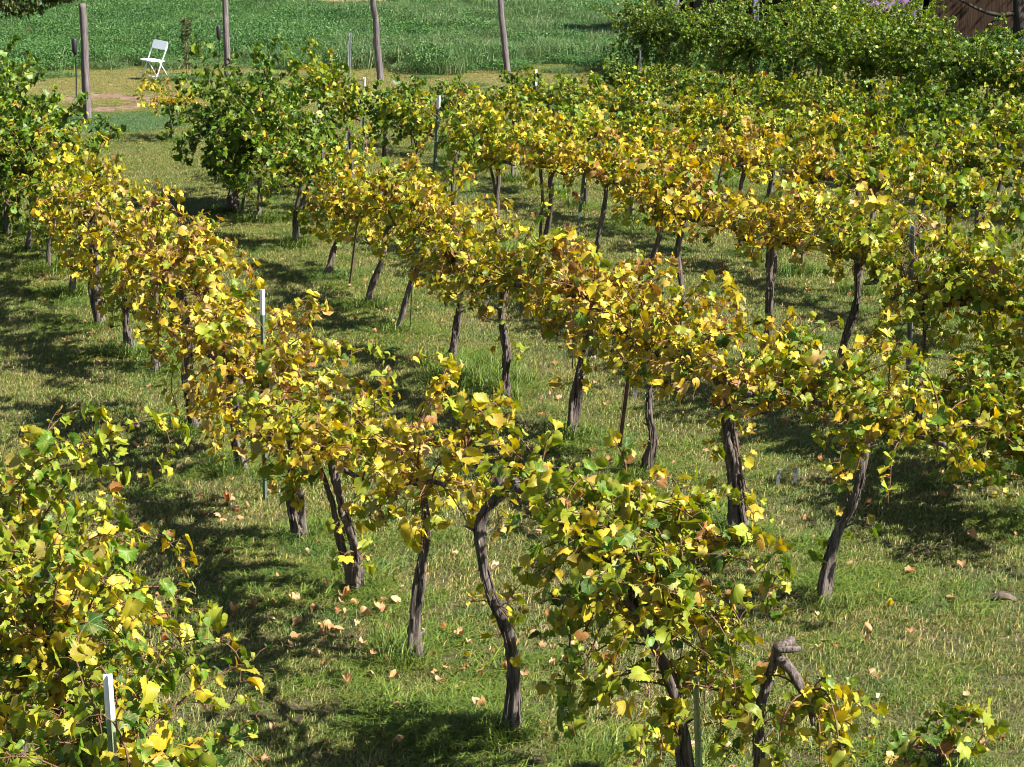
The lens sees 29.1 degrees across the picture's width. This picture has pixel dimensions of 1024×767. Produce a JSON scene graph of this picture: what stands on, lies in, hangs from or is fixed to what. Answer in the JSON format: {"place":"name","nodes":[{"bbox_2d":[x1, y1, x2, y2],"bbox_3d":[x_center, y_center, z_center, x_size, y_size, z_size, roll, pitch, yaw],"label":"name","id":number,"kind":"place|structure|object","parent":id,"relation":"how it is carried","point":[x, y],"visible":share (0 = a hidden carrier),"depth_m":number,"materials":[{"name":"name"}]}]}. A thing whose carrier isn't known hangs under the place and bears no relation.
{"place":"outdoors","nodes":[
{"label":"outdoors","id":0,"kind":"place"},
{"bbox_2d":[0,0,1023,766],"bbox_3d":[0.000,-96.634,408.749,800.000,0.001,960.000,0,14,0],"label":"ground","id":1,"kind":"structure","parent":0,"point":[528,604],"depth_m":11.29,"materials":[{"name":"green plant"}]},
{"bbox_2d":[0,35,65,217],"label":"grapevine","id":2,"kind":"object","parent":1,"relation":"on","point":[44,104],"visible":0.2,"depth_m":22.85,"materials":[{"name":"green plant"}]},
{"bbox_2d":[0,0,77,19],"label":"tree","id":3,"kind":"object","parent":1,"relation":"on","point":[24,9],"visible":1,"depth_m":29.32,"materials":[{"name":"green plant"}]},
{"bbox_2d":[0,59,81,235],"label":"grapevine","id":4,"kind":"object","parent":1,"relation":"on","point":[46,93],"visible":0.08,"depth_m":21.93,"materials":[{"name":"green plant"}]},
{"bbox_2d":[0,57,125,252],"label":"grapevine","id":5,"kind":"object","parent":1,"relation":"on","point":[7,163],"visible":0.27,"depth_m":20.65,"materials":[{"name":"green plant"}]},
{"bbox_2d":[0,93,126,265],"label":"grapevine","id":6,"kind":"object","parent":1,"relation":"on","point":[35,165],"visible":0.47,"depth_m":19.76,"materials":[{"name":"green plant"}]},
{"bbox_2d":[25,125,134,294],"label":"grapevine","id":7,"kind":"object","parent":1,"relation":"on","point":[54,145],"visible":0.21,"depth_m":18.69,"materials":[{"name":"yellow plant"}]},
{"bbox_2d":[79,3,91,119],"bbox_3d":[-7.263,-5.440,33.613,0.157,2.025,0.145,-7,15,-25],"label":"wooden post","id":8,"kind":"object","parent":1,"relation":"on","point":[86,84],"visible":0.91,"depth_m":33.55,"materials":[{"name":"grey wood"}]},
{"bbox_2d":[30,142,142,324],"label":"grapevine","id":9,"kind":"object","parent":1,"relation":"on","point":[59,190],"visible":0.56,"depth_m":17.32,"materials":[{"name":"yellow plant"}]},
{"bbox_2d":[0,400,190,757],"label":"grapevine","id":10,"kind":"object","parent":1,"relation":"on","point":[30,467],"visible":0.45,"depth_m":7.99,"materials":[{"name":"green plant"}]},
{"bbox_2d":[103,674,117,763],"bbox_3d":[-1.241,1.614,6.279,0.049,1.468,0.031,0,14,0],"label":"metal stake","id":11,"kind":"object","parent":1,"relation":"on","point":[109,705],"visible":0.87,"depth_m":6.13,"materials":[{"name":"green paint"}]},
{"bbox_2d":[60,156,173,348],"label":"grapevine","id":12,"kind":"object","parent":1,"relation":"on","point":[86,256],"visible":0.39,"depth_m":16.26,"materials":[{"name":"yellow plant"}]},
{"bbox_2d":[0,492,240,766],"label":"grapevine","id":13,"kind":"object","parent":1,"relation":"on","point":[46,583],"visible":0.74,"depth_m":7.06,"materials":[{"name":"yellow plant"}]},
{"bbox_2d":[0,603,271,766],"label":"grapevine","id":14,"kind":"object","parent":1,"relation":"on","point":[75,736],"visible":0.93,"depth_m":6.41,"materials":[{"name":"yellow plant"}]},
{"bbox_2d":[83,177,212,373],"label":"grapevine","id":15,"kind":"object","parent":1,"relation":"on","point":[132,293],"visible":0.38,"depth_m":15.61,"materials":[{"name":"yellow plant"}]},
{"bbox_2d":[133,69,209,138],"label":"grapevine","id":16,"kind":"object","parent":1,"relation":"on","point":[162,99],"visible":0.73,"depth_m":30.82,"materials":[{"name":"yellow plant"}]},
{"bbox_2d":[102,194,249,431],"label":"grapevine","id":17,"kind":"object","parent":1,"relation":"on","point":[163,268],"visible":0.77,"depth_m":13.78,"materials":[{"name":"yellow plant"}]},
{"bbox_2d":[147,237,333,472],"bbox_3d":[-2.005,-0.150,13.013,1.431,1.556,1.329,9,17,33],"label":"grapevine","id":18,"kind":"object","parent":1,"relation":"on","point":[224,372],"visible":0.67,"depth_m":12.83,"materials":[{"name":"yellow plant"}]},
{"bbox_2d":[197,75,305,214],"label":"grapevine","id":19,"kind":"object","parent":1,"relation":"on","point":[233,145],"visible":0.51,"depth_m":22.85,"materials":[{"name":"green plant"}]},
{"bbox_2d":[155,33,349,211],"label":"grapevine","id":20,"kind":"object","parent":1,"relation":"on","point":[253,86],"visible":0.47,"depth_m":23.44,"materials":[{"name":"green plant"}]},
{"bbox_2d":[195,288,368,540],"bbox_3d":[-1.287,0.239,11.592,0.815,1.471,2.138,-6,15,-24],"label":"grapevine","id":21,"kind":"object","parent":1,"relation":"on","point":[274,371],"visible":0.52,"depth_m":11.64,"materials":[{"name":"yellow plant"}]},
{"bbox_2d":[241,91,372,242],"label":"grapevine","id":22,"kind":"object","parent":1,"relation":"on","point":[286,159],"visible":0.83,"depth_m":21.34,"materials":[{"name":"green plant"}]},
{"bbox_2d":[283,33,362,170],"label":"grapevine","id":23,"kind":"object","parent":1,"relation":"on","point":[302,83],"visible":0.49,"depth_m":25.86,"materials":[{"name":"green plant"}]},
{"bbox_2d":[236,339,427,593],"bbox_3d":[-0.989,0.539,10.601,0.921,1.362,2.374,-3,14,-12],"label":"grapevine","id":24,"kind":"object","parent":1,"relation":"on","point":[301,412],"visible":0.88,"depth_m":10.58,"materials":[{"name":"yellow plant"}]},
{"bbox_2d":[295,124,385,275],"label":"grapevine","id":25,"kind":"object","parent":1,"relation":"on","point":[330,208],"visible":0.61,"depth_m":19.66,"materials":[{"name":"yellow plant"}]},
{"bbox_2d":[307,67,382,181],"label":"grapevine","id":26,"kind":"object","parent":1,"relation":"on","point":[355,110],"visible":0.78,"depth_m":24.91,"materials":[{"name":"green plant"}]},
{"bbox_2d":[342,81,422,193],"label":"grapevine","id":27,"kind":"object","parent":1,"relation":"on","point":[387,92],"visible":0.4,"depth_m":23.77,"materials":[{"name":"green plant"}]},
{"bbox_2d":[333,153,447,302],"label":"grapevine","id":28,"kind":"object","parent":1,"relation":"on","point":[374,200],"visible":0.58,"depth_m":18.27,"materials":[{"name":"yellow plant"}]},
{"bbox_2d":[365,89,465,210],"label":"grapevine","id":29,"kind":"object","parent":1,"relation":"on","point":[402,113],"visible":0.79,"depth_m":22.93,"materials":[{"name":"yellow plant"}]},
{"bbox_2d":[309,348,532,661],"bbox_3d":[-0.436,0.638,9.856,0.890,1.519,1.753,-5,15,-18],"label":"grapevine","id":30,"kind":"object","parent":1,"relation":"on","point":[406,463],"visible":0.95,"depth_m":9.58,"materials":[{"name":"yellow plant"}]},
{"bbox_2d":[377,152,489,330],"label":"grapevine","id":31,"kind":"object","parent":1,"relation":"on","point":[404,209],"visible":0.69,"depth_m":17.08,"materials":[{"name":"yellow plant"}]},
{"bbox_2d":[418,73,475,147],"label":"grapevine","id":32,"kind":"object","parent":1,"relation":"on","point":[438,91],"visible":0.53,"depth_m":28.75,"materials":[{"name":"green plant"}]},
{"bbox_2d":[408,82,510,217],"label":"grapevine","id":33,"kind":"object","parent":1,"relation":"on","point":[454,130],"visible":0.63,"depth_m":21.55,"materials":[{"name":"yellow plant"}]},
{"bbox_2d":[404,175,532,357],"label":"grapevine","id":34,"kind":"object","parent":1,"relation":"on","point":[447,258],"visible":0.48,"depth_m":15.95,"materials":[{"name":"yellow plant"}]},
{"bbox_2d":[437,99,545,234],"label":"grapevine","id":35,"kind":"object","parent":1,"relation":"on","point":[484,154],"visible":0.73,"depth_m":20.66,"materials":[{"name":"yellow plant"}]},
{"bbox_2d":[419,190,583,397],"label":"grapevine","id":36,"kind":"object","parent":1,"relation":"on","point":[489,268],"visible":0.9,"depth_m":14.58,"materials":[{"name":"yellow plant"}]},
{"bbox_2d":[442,380,564,737],"bbox_3d":[-0.051,0.820,8.945,0.555,1.602,1.348,0,14,0],"label":"grapevine","id":37,"kind":"object","parent":1,"relation":"on","point":[482,407],"visible":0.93,"depth_m":8.82,"materials":[{"name":"yellow plant"}]},
{"bbox_2d":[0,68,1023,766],"bbox_3d":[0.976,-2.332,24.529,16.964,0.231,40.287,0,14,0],"label":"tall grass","id":38,"kind":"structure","parent":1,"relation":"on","point":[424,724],"depth_m":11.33,"materials":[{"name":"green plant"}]},
{"bbox_2d":[0,0,1023,93],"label":"field weeds","id":39,"kind":"object","parent":1,"relation":"on","point":[440,37],"visible":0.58,"depth_m":50.37,"materials":[{"name":"green plant"}]},
{"bbox_2d":[3,72,1023,766],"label":"fallen leaves","id":40,"kind":"object","parent":1,"relation":"on","point":[493,566],"visible":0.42,"depth_m":10.65,"materials":[{"name":"brown plant"}]},
{"bbox_2d":[489,84,551,176],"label":"grapevine","id":41,"kind":"object","parent":1,"relation":"on","point":[512,106],"visible":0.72,"depth_m":26.23,"materials":[{"name":"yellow plant"}]},
{"bbox_2d":[520,70,575,112],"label":"grapevine","id":42,"kind":"object","parent":1,"relation":"on","point":[527,81],"visible":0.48,"depth_m":30.66,"materials":[{"name":"green plant"}]},
{"bbox_2d":[494,101,609,274],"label":"grapevine","id":43,"kind":"object","parent":1,"relation":"on","point":[535,155],"visible":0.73,"depth_m":19.48,"materials":[{"name":"yellow plant"}]},
{"bbox_2d":[522,90,599,193],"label":"grapevine","id":44,"kind":"object","parent":1,"relation":"on","point":[556,107],"visible":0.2,"depth_m":24.99,"materials":[{"name":"yellow plant"}]},
{"bbox_2d":[547,70,615,118],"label":"grapevine","id":45,"kind":"object","parent":1,"relation":"on","point":[564,91],"visible":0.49,"depth_m":29.77,"materials":[{"name":"green plant"}]},
{"bbox_2d":[545,95,629,204],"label":"grapevine","id":46,"kind":"object","parent":1,"relation":"on","point":[581,115],"visible":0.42,"depth_m":23.89,"materials":[{"name":"yellow plant"}]},
{"bbox_2d":[523,221,678,438],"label":"grapevine","id":47,"kind":"object","parent":1,"relation":"on","point":[549,292],"visible":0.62,"depth_m":13.73,"materials":[{"name":"yellow plant"}]},
{"bbox_2d":[538,127,666,283],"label":"grapevine","id":48,"kind":"object","parent":1,"relation":"on","point":[602,156],"visible":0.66,"depth_m":18.57,"materials":[{"name":"yellow plant"}]},
{"bbox_2d":[573,75,649,150],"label":"grapevine","id":49,"kind":"object","parent":1,"relation":"on","point":[610,105],"visible":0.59,"depth_m":28.81,"materials":[{"name":"yellow plant"}]},
{"bbox_2d":[598,52,654,116],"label":"grapevine","id":50,"kind":"object","parent":1,"relation":"on","point":[610,69],"visible":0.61,"depth_m":33.61,"materials":[{"name":"green plant"}]},
{"bbox_2d":[584,110,671,219],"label":"grapevine","id":51,"kind":"object","parent":1,"relation":"on","point":[638,124],"visible":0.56,"depth_m":23.01,"materials":[{"name":"yellow plant"}]},
{"bbox_2d":[557,247,725,474],"bbox_3d":[0.935,-0.098,12.810,0.953,1.561,2.013,-8,16,-31],"label":"grapevine","id":52,"kind":"object","parent":1,"relation":"on","point":[628,350],"visible":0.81,"depth_m":12.77,"materials":[{"name":"yellow plant"}]},
{"bbox_2d":[491,429,794,766],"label":"grapevine","id":53,"kind":"object","parent":1,"relation":"on","point":[650,575],"visible":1,"depth_m":7.79,"materials":[{"name":"green plant"}]},
{"bbox_2d":[604,78,685,156],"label":"grapevine","id":54,"kind":"object","parent":1,"relation":"on","point":[627,103],"visible":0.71,"depth_m":27.46,"materials":[{"name":"green plant"}]},
{"bbox_2d":[593,0,700,70],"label":"grapevine","id":55,"kind":"object","parent":1,"relation":"on","point":[640,39],"visible":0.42,"depth_m":42.77,"materials":[{"name":"green plant"}]},
{"bbox_2d":[612,62,698,106],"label":"grapevine","id":56,"kind":"object","parent":1,"relation":"on","point":[654,80],"visible":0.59,"depth_m":32.28,"materials":[{"name":"green plant"}]},
{"bbox_2d":[597,143,720,282],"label":"grapevine","id":57,"kind":"object","parent":1,"relation":"on","point":[635,164],"visible":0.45,"depth_m":17.55,"materials":[{"name":"yellow plant"}]},
{"bbox_2d":[602,0,715,71],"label":"grapevine","id":58,"kind":"object","parent":1,"relation":"on","point":[657,33],"visible":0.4,"depth_m":41.79,"materials":[{"name":"green plant"}]},
{"bbox_2d":[625,0,741,74],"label":"grapevine","id":59,"kind":"object","parent":1,"relation":"on","point":[674,33],"visible":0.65,"depth_m":40.32,"materials":[{"name":"green plant"}]},
{"bbox_2d":[615,151,758,324],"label":"grapevine","id":60,"kind":"object","parent":1,"relation":"on","point":[684,211],"visible":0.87,"depth_m":16.86,"materials":[{"name":"yellow plant"}]},
{"bbox_2d":[637,121,740,234],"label":"grapevine","id":61,"kind":"object","parent":1,"relation":"on","point":[666,143],"visible":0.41,"depth_m":21.88,"materials":[{"name":"yellow plant"}]},
{"bbox_2d":[638,86,746,143],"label":"grapevine","id":62,"kind":"object","parent":1,"relation":"on","point":[688,106],"visible":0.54,"depth_m":26.84,"materials":[{"name":"green plant"}]},
{"bbox_2d":[657,64,727,129],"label":"grapevine","id":63,"kind":"object","parent":1,"relation":"on","point":[685,81],"visible":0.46,"depth_m":31.27,"materials":[{"name":"green plant"}]},
{"bbox_2d":[693,676,701,766],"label":"metal stake","id":64,"kind":"object","parent":1,"relation":"on","point":[697,722],"visible":0.91,"depth_m":8.12,"materials":[{"name":"green paint"}]},
{"bbox_2d":[653,0,765,80],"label":"grapevine","id":65,"kind":"object","parent":1,"relation":"on","point":[706,28],"visible":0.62,"depth_m":39.19,"materials":[{"name":"green plant"}]},
{"bbox_2d":[689,79,769,183],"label":"grapevine","id":66,"kind":"object","parent":1,"relation":"on","point":[718,115],"visible":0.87,"depth_m":25.62,"materials":[{"name":"yellow plant"}]},
{"bbox_2d":[695,70,770,117],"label":"grapevine","id":67,"kind":"object","parent":1,"relation":"on","point":[719,84],"visible":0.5,"depth_m":30.15,"materials":[{"name":"green plant"}]},
{"bbox_2d":[677,109,792,246],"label":"grapevine","id":68,"kind":"object","parent":1,"relation":"on","point":[741,152],"visible":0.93,"depth_m":20.72,"materials":[{"name":"yellow plant"}]},
{"bbox_2d":[646,269,834,527],"bbox_3d":[1.299,0.240,11.426,0.994,1.561,1.992,0,14,0],"label":"grapevine","id":69,"kind":"object","parent":1,"relation":"on","point":[707,356],"visible":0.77,"depth_m":11.64,"materials":[{"name":"yellow plant"}]},
{"bbox_2d":[704,0,800,88],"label":"grapevine","id":70,"kind":"object","parent":1,"relation":"on","point":[743,43],"visible":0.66,"depth_m":37.98,"materials":[{"name":"green plant"}]},
{"bbox_2d":[687,152,837,344],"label":"grapevine","id":71,"kind":"object","parent":1,"relation":"on","point":[760,237],"visible":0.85,"depth_m":15.73,"materials":[{"name":"yellow plant"}]},
{"bbox_2d":[724,97,822,198],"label":"grapevine","id":72,"kind":"object","parent":1,"relation":"on","point":[777,123],"visible":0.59,"depth_m":24.46,"materials":[{"name":"yellow plant"}]},
{"bbox_2d":[739,71,813,145],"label":"grapevine","id":73,"kind":"object","parent":1,"relation":"on","point":[764,91],"visible":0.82,"depth_m":28.70,"materials":[{"name":"green plant"}]},
{"bbox_2d":[738,0,850,96],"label":"grapevine","id":74,"kind":"object","parent":1,"relation":"on","point":[780,43],"visible":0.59,"depth_m":36.91,"materials":[{"name":"green plant"}]},
{"bbox_2d":[703,637,888,766],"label":"grapevine","id":75,"kind":"object","parent":1,"relation":"on","point":[810,700],"visible":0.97,"depth_m":7.86,"materials":[{"name":"yellow plant"}]},
{"bbox_2d":[753,131,865,269],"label":"grapevine","id":76,"kind":"object","parent":1,"relation":"on","point":[820,160],"visible":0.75,"depth_m":19.65,"materials":[{"name":"yellow plant"}]},
{"bbox_2d":[769,75,868,133],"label":"grapevine","id":77,"kind":"object","parent":1,"relation":"on","point":[822,92],"visible":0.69,"depth_m":27.52,"materials":[{"name":"green plant"}]},
{"bbox_2d":[781,103,878,204],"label":"grapevine","id":78,"kind":"object","parent":1,"relation":"on","point":[816,123],"visible":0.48,"depth_m":23.71,"materials":[{"name":"yellow plant"}]},
{"bbox_2d":[773,0,888,98],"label":"grapevine","id":79,"kind":"object","parent":1,"relation":"on","point":[828,69],"visible":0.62,"depth_m":35.41,"materials":[{"name":"green plant"}]},
{"bbox_2d":[654,0,1012,39],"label":"shed","id":80,"kind":"structure","parent":1,"relation":"on","point":[970,21],"depth_m":50.72,"materials":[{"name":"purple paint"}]},
{"bbox_2d":[800,4,928,104],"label":"grapevine","id":81,"kind":"object","parent":1,"relation":"on","point":[869,65],"visible":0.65,"depth_m":34.40,"materials":[{"name":"green plant"}]},
{"bbox_2d":[707,306,1023,603],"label":"grapevine","id":82,"kind":"object","parent":1,"relation":"on","point":[868,421],"visible":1,"depth_m":10.15,"materials":[{"name":"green plant"}]},
{"bbox_2d":[816,103,920,213],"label":"grapevine","id":83,"kind":"object","parent":1,"relation":"on","point":[855,125],"visible":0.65,"depth_m":22.67,"materials":[{"name":"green plant"}]},
{"bbox_2d":[773,167,966,395],"bbox_3d":[2.596,-0.672,14.611,0.861,1.796,1.900,-8,16,-30],"label":"grapevine","id":84,"kind":"object","parent":1,"relation":"on","point":[844,252],"visible":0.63,"depth_m":14.56,"materials":[{"name":"yellow plant"}]},
{"bbox_2d":[817,78,930,166],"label":"grapevine","id":85,"kind":"object","parent":1,"relation":"on","point":[870,110],"visible":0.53,"depth_m":26.41,"materials":[{"name":"green plant"}]},
{"bbox_2d":[815,132,938,282],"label":"grapevine","id":86,"kind":"object","parent":1,"relation":"on","point":[880,176],"visible":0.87,"depth_m":18.64,"materials":[{"name":"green plant"}]},
{"bbox_2d":[818,0,935,41],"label":"grapevine","id":87,"kind":"object","parent":1,"relation":"on","point":[853,4],"visible":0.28,"depth_m":39.24,"materials":[{"name":"green plant"}]},
{"bbox_2d":[852,0,953,83],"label":"grapevine","id":88,"kind":"object","parent":1,"relation":"on","point":[914,3],"visible":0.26,"depth_m":37.98,"materials":[{"name":"green plant"}]},
{"bbox_2d":[855,7,971,114],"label":"grapevine","id":89,"kind":"object","parent":1,"relation":"on","point":[899,57],"visible":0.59,"depth_m":33.31,"materials":[{"name":"green plant"}]},
{"bbox_2d":[818,191,1023,421],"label":"grapevine","id":90,"kind":"object","parent":1,"relation":"on","point":[876,257],"visible":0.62,"depth_m":13.70,"materials":[{"name":"green plant"}]},
{"bbox_2d":[883,104,988,236],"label":"grapevine","id":91,"kind":"object","parent":1,"relation":"on","point":[925,137],"visible":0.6,"depth_m":21.39,"materials":[{"name":"green plant"}]},
{"bbox_2d":[874,149,1002,316],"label":"grapevine","id":92,"kind":"object","parent":1,"relation":"on","point":[956,183],"visible":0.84,"depth_m":17.61,"materials":[{"name":"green plant"}]},
{"bbox_2d":[872,697,1009,766],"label":"grapevine","id":93,"kind":"object","parent":1,"relation":"on","point":[946,737],"visible":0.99,"depth_m":8.46,"materials":[{"name":"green plant"}]},
{"bbox_2d":[889,83,996,189],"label":"grapevine","id":94,"kind":"object","parent":1,"relation":"on","point":[930,109],"visible":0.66,"depth_m":25.33,"materials":[{"name":"green plant"}]},
{"bbox_2d":[865,344,1023,502],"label":"grapevine","id":95,"kind":"object","parent":1,"relation":"on","point":[979,378],"visible":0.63,"depth_m":11.78,"materials":[{"name":"green plant"}]},
{"bbox_2d":[890,212,1023,416],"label":"grapevine","id":96,"kind":"object","parent":1,"relation":"on","point":[1010,301],"visible":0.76,"depth_m":13.03,"materials":[{"name":"green plant"}]},
{"bbox_2d":[896,13,1023,127],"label":"grapevine","id":97,"kind":"object","parent":1,"relation":"on","point":[951,63],"visible":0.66,"depth_m":31.93,"materials":[{"name":"green plant"}]},
{"bbox_2d":[929,121,1023,250],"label":"grapevine","id":98,"kind":"object","parent":1,"relation":"on","point":[967,157],"visible":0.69,"depth_m":20.76,"materials":[{"name":"green plant"}]},
{"bbox_2d":[944,31,1023,124],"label":"grapevine","id":99,"kind":"object","parent":1,"relation":"on","point":[991,65],"visible":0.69,"depth_m":30.94,"materials":[{"name":"green plant"}]},
{"bbox_2d":[947,82,1023,204],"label":"grapevine","id":100,"kind":"object","parent":1,"relation":"on","point":[994,117],"visible":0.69,"depth_m":23.98,"materials":[{"name":"green plant"}]},
{"bbox_2d":[956,178,1023,336],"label":"grapevine","id":101,"kind":"object","parent":1,"relation":"on","point":[1010,218],"visible":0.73,"depth_m":16.68,"materials":[{"name":"green plant"}]},
{"bbox_2d":[959,0,1023,40],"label":"tree","id":102,"kind":"object","parent":1,"relation":"on","point":[1017,13],"visible":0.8,"depth_m":48.69,"materials":[{"name":"brown plant"}]},
{"bbox_2d":[987,130,1023,192],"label":"grapevine","id":103,"kind":"object","parent":1,"relation":"on","point":[1009,159],"visible":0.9,"depth_m":19.86,"materials":[{"name":"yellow plant"}]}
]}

